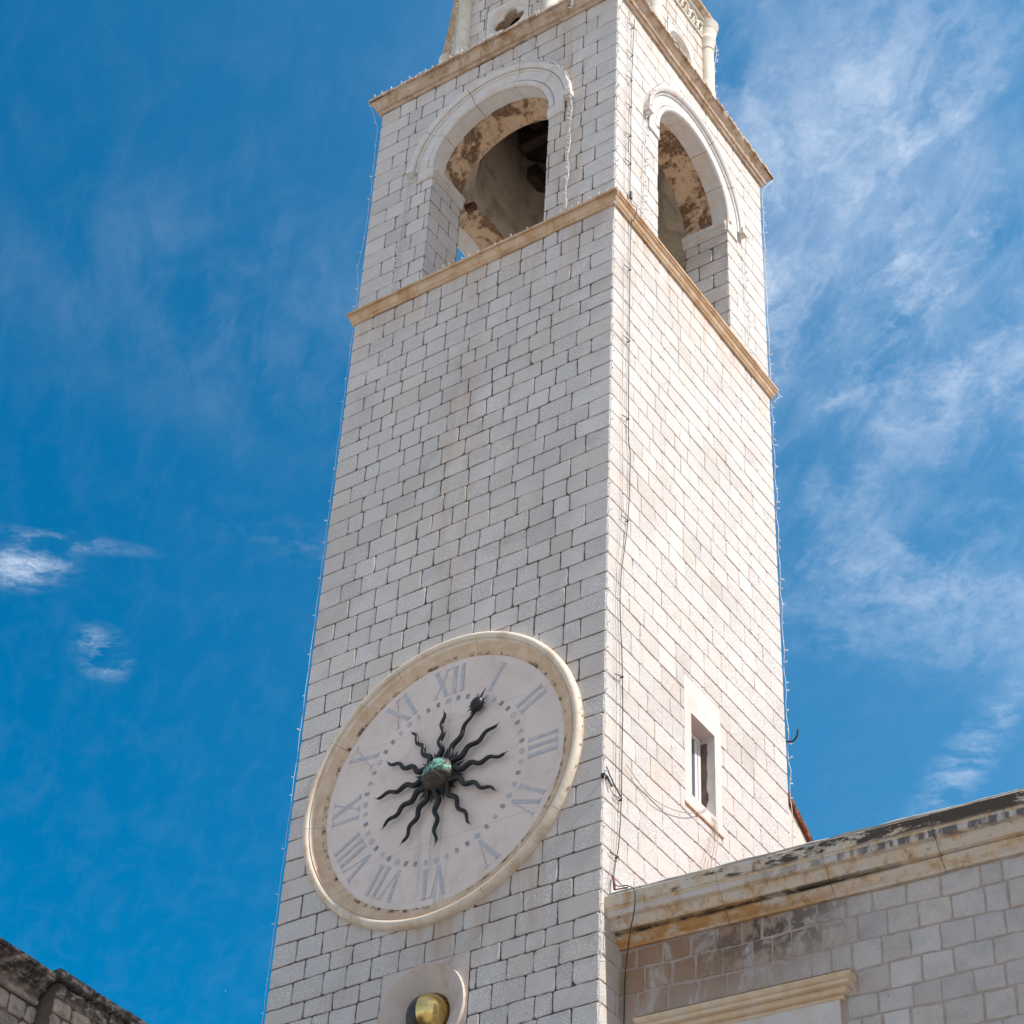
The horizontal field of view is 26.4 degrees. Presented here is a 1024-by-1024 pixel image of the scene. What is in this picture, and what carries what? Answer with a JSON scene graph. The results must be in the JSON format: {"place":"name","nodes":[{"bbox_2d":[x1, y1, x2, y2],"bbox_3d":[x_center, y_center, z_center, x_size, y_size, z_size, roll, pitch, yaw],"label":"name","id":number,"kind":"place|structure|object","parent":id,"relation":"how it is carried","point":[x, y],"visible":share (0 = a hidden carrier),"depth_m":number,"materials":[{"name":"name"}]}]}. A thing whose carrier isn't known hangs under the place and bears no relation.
{"place":"outdoors","nodes":[
{"label":"outdoors","id":0,"kind":"place"},
{"bbox_2d":[0,937,147,1023],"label":"palace","id":1,"kind":"structure","parent":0,"point":[33,990],"depth_m":19.93,"materials":[{"name":"stone"}]},
{"bbox_2d":[0,0,1023,1023],"label":"sky","id":2,"kind":"structure","parent":0,"point":[185,185],"materials":[{"name":"blue"}]},
{"label":"ground","id":3,"kind":"structure","parent":0,"visible":0},
{"bbox_2d":[264,0,790,1023],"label":"bell tower","id":4,"kind":"structure","parent":3,"relation":"on","point":[472,490],"depth_m":32.21,"materials":[{"name":"stone"}]},
{"bbox_2d":[261,333,352,1020],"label":"fairy lights","id":5,"kind":"object","parent":4,"relation":"attached to","point":[304,695],"visible":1,"depth_m":30.79,"materials":[{"name":"plastic"}]},
{"bbox_2d":[352,106,377,306],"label":"fairy lights","id":6,"kind":"object","parent":4,"relation":"attached to","point":[368,206],"visible":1,"depth_m":37.79,"materials":[{"name":"plastic"}]},
{"bbox_2d":[391,175,408,291],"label":"fairy lights","id":7,"kind":"object","parent":4,"relation":"attached to","point":[400,235],"visible":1,"depth_m":36.61,"materials":[{"name":"plastic"}]},
{"bbox_2d":[377,951,470,1023],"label":"moon dial","id":8,"kind":"object","parent":4,"relation":"attached to","point":[435,992],"visible":1,"depth_m":26.30,"materials":[{"name":"stone"}]},
{"bbox_2d":[303,631,583,931],"bbox_3d":[-0.990,3.376,28.281,4.393,4.393,0.291,-22,-47,26],"label":"tower clock","id":9,"kind":"object","parent":4,"relation":"attached to","point":[443,781],"visible":1,"depth_m":28.21,"materials":[{"name":"stone"}]},
{"bbox_2d":[451,3,458,56],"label":"fairy lights","id":10,"kind":"object","parent":4,"relation":"attached to","point":[456,30],"visible":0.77,"depth_m":40.05,"materials":[{"name":"plastic"}]},
{"bbox_2d":[374,0,561,96],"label":"fairy lights","id":11,"kind":"object","parent":4,"relation":"on","point":[472,46],"visible":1,"depth_m":38.69,"materials":[{"name":"plastic"}]},
{"bbox_2d":[375,190,606,299],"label":"fairy lights","id":12,"kind":"object","parent":4,"relation":"attached to","point":[500,240],"visible":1,"depth_m":34.70,"materials":[{"name":"plastic"}]},
{"bbox_2d":[511,56,571,210],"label":"fairy lights","id":13,"kind":"object","parent":4,"relation":"attached to","point":[570,120],"visible":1,"depth_m":35.73,"materials":[{"name":"plastic"}]},
{"bbox_2d":[597,208,616,1023],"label":"fairy lights","id":14,"kind":"object","parent":4,"relation":"attached to","point":[605,646],"visible":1,"depth_m":27.79,"materials":[{"name":"plastic"}]},
{"bbox_2d":[601,773,612,786],"bbox_3d":[1.154,3.287,26.701,0.171,0.136,0.068,34,-49,-30],"label":"clamp","id":15,"kind":"object","parent":4,"relation":"attached to","point":[605,775],"visible":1,"depth_m":26.69,"materials":[{"name":"black metal"}]},
{"bbox_2d":[606,766,621,798],"bbox_3d":[1.259,3.318,26.808,0.034,0.282,0.362,-23,-48,27],"label":"cable","id":16,"kind":"object","parent":15,"relation":"attached to","point":[613,783],"visible":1,"depth_m":26.77,"materials":[{"name":"black rubber"}]},
{"bbox_2d":[614,0,621,207],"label":"fairy lights","id":17,"kind":"object","parent":4,"relation":"attached to","point":[617,105],"visible":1,"depth_m":35.15,"materials":[{"name":"plastic"}]},
{"bbox_2d":[607,21,631,895],"bbox_3d":[1.598,-1.958,31.375,0.130,17.401,0.221,-22,-47,26],"label":"cable","id":18,"kind":"object","parent":4,"relation":"attached to","point":[622,494],"visible":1,"depth_m":30.05,"materials":[{"name":"black rubber"}]},
{"bbox_2d":[609,19,636,1023],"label":"cable","id":19,"kind":"object","parent":4,"relation":"attached to","point":[627,521],"visible":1,"depth_m":29.23,"materials":[{"name":"black rubber"}]},
{"bbox_2d":[643,83,661,219],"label":"fairy lights","id":20,"kind":"object","parent":4,"relation":"attached to","point":[647,148],"visible":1,"depth_m":35.50,"materials":[{"name":"plastic"}]},
{"bbox_2d":[626,764,707,812],"bbox_3d":[2.016,3.589,28.036,0.034,0.708,2.077,-22,-47,26],"label":"cable","id":21,"kind":"object","parent":4,"relation":"attached to","point":[657,801],"visible":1,"depth_m":27.63,"materials":[{"name":"grey rubber"}]},
{"bbox_2d":[683,673,723,838],"bbox_3d":[2.457,3.319,29.486,0.322,2.110,1.015,-22,-47,26],"label":"window","id":22,"kind":"structure","parent":4,"relation":"in","point":[702,725],"depth_m":29.64,"materials":[{"name":"stone"}]},
{"bbox_2d":[650,6,766,165],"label":"fairy lights","id":23,"kind":"object","parent":4,"relation":"attached to","point":[715,97],"visible":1,"depth_m":39.57,"materials":[{"name":"plastic"}]},
{"bbox_2d":[704,818,713,868],"bbox_3d":[2.466,4.674,27.826,0.054,2.533,0.957,-10,-43,14],"label":"cable","id":24,"kind":"object","parent":4,"relation":"attached to","point":[709,843],"visible":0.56,"depth_m":28.51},
{"bbox_2d":[707,817,714,867],"bbox_3d":[2.508,4.716,27.871,0.050,2.533,0.890,-9,-42,13],"label":"cable","id":25,"kind":"object","parent":4,"relation":"attached to","point":[712,842],"visible":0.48,"depth_m":28.58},
{"bbox_2d":[711,821,716,866],"bbox_3d":[2.559,4.767,27.926,0.045,2.533,0.796,-7,-42,12],"label":"cable","id":26,"kind":"object","parent":4,"relation":"attached to","point":[714,844],"visible":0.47,"depth_m":28.58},
{"bbox_2d":[714,45,718,96],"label":"fairy lights","id":27,"kind":"object","parent":4,"relation":"attached to","point":[716,50],"visible":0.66,"depth_m":41.20,"materials":[{"name":"plastic"}]},
{"bbox_2d":[715,820,717,865],"bbox_3d":[2.622,4.822,27.985,0.043,2.533,0.686,-3,-41,7],"label":"cable","id":28,"kind":"object","parent":4,"relation":"attached to","point":[717,842],"visible":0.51,"depth_m":28.72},
{"bbox_2d":[744,237,752,352],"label":"fairy lights","id":29,"kind":"object","parent":4,"relation":"attached to","point":[746,293],"visible":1,"depth_m":37.45,"materials":[{"name":"plastic"}]},
{"bbox_2d":[762,180,781,402],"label":"fairy lights","id":30,"kind":"object","parent":4,"relation":"attached to","point":[765,283],"visible":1,"depth_m":38.75,"materials":[{"name":"plastic"}]},
{"bbox_2d":[771,407,795,846],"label":"fairy lights","id":31,"kind":"object","parent":4,"relation":"attached to","point":[782,603],"visible":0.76,"depth_m":33.50,"materials":[{"name":"plastic"}]},
{"bbox_2d":[786,729,798,742],"bbox_3d":[4.118,3.302,32.125,0.227,0.195,0.036,-18,-45,22],"label":"wall hook","id":32,"kind":"object","parent":4,"relation":"attached to","point":[794,739],"depth_m":32.08,"materials":[{"name":"black metal"}]},
{"bbox_2d":[787,791,813,846],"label":"house","id":33,"kind":"structure","parent":3,"relation":"on","point":[801,834],"depth_m":32.16,"materials":[{"name":"paint"}]},
{"bbox_2d":[604,788,1023,1023],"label":"palace wing","id":34,"kind":"structure","parent":3,"relation":"on","point":[917,919],"depth_m":24.07,"materials":[{"name":"beige stone"}]},
{"bbox_2d":[633,968,857,1023],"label":"window","id":35,"kind":"structure","parent":34,"relation":"in","point":[817,999],"depth_m":23.89,"materials":[{"name":"stone"}]}
]}

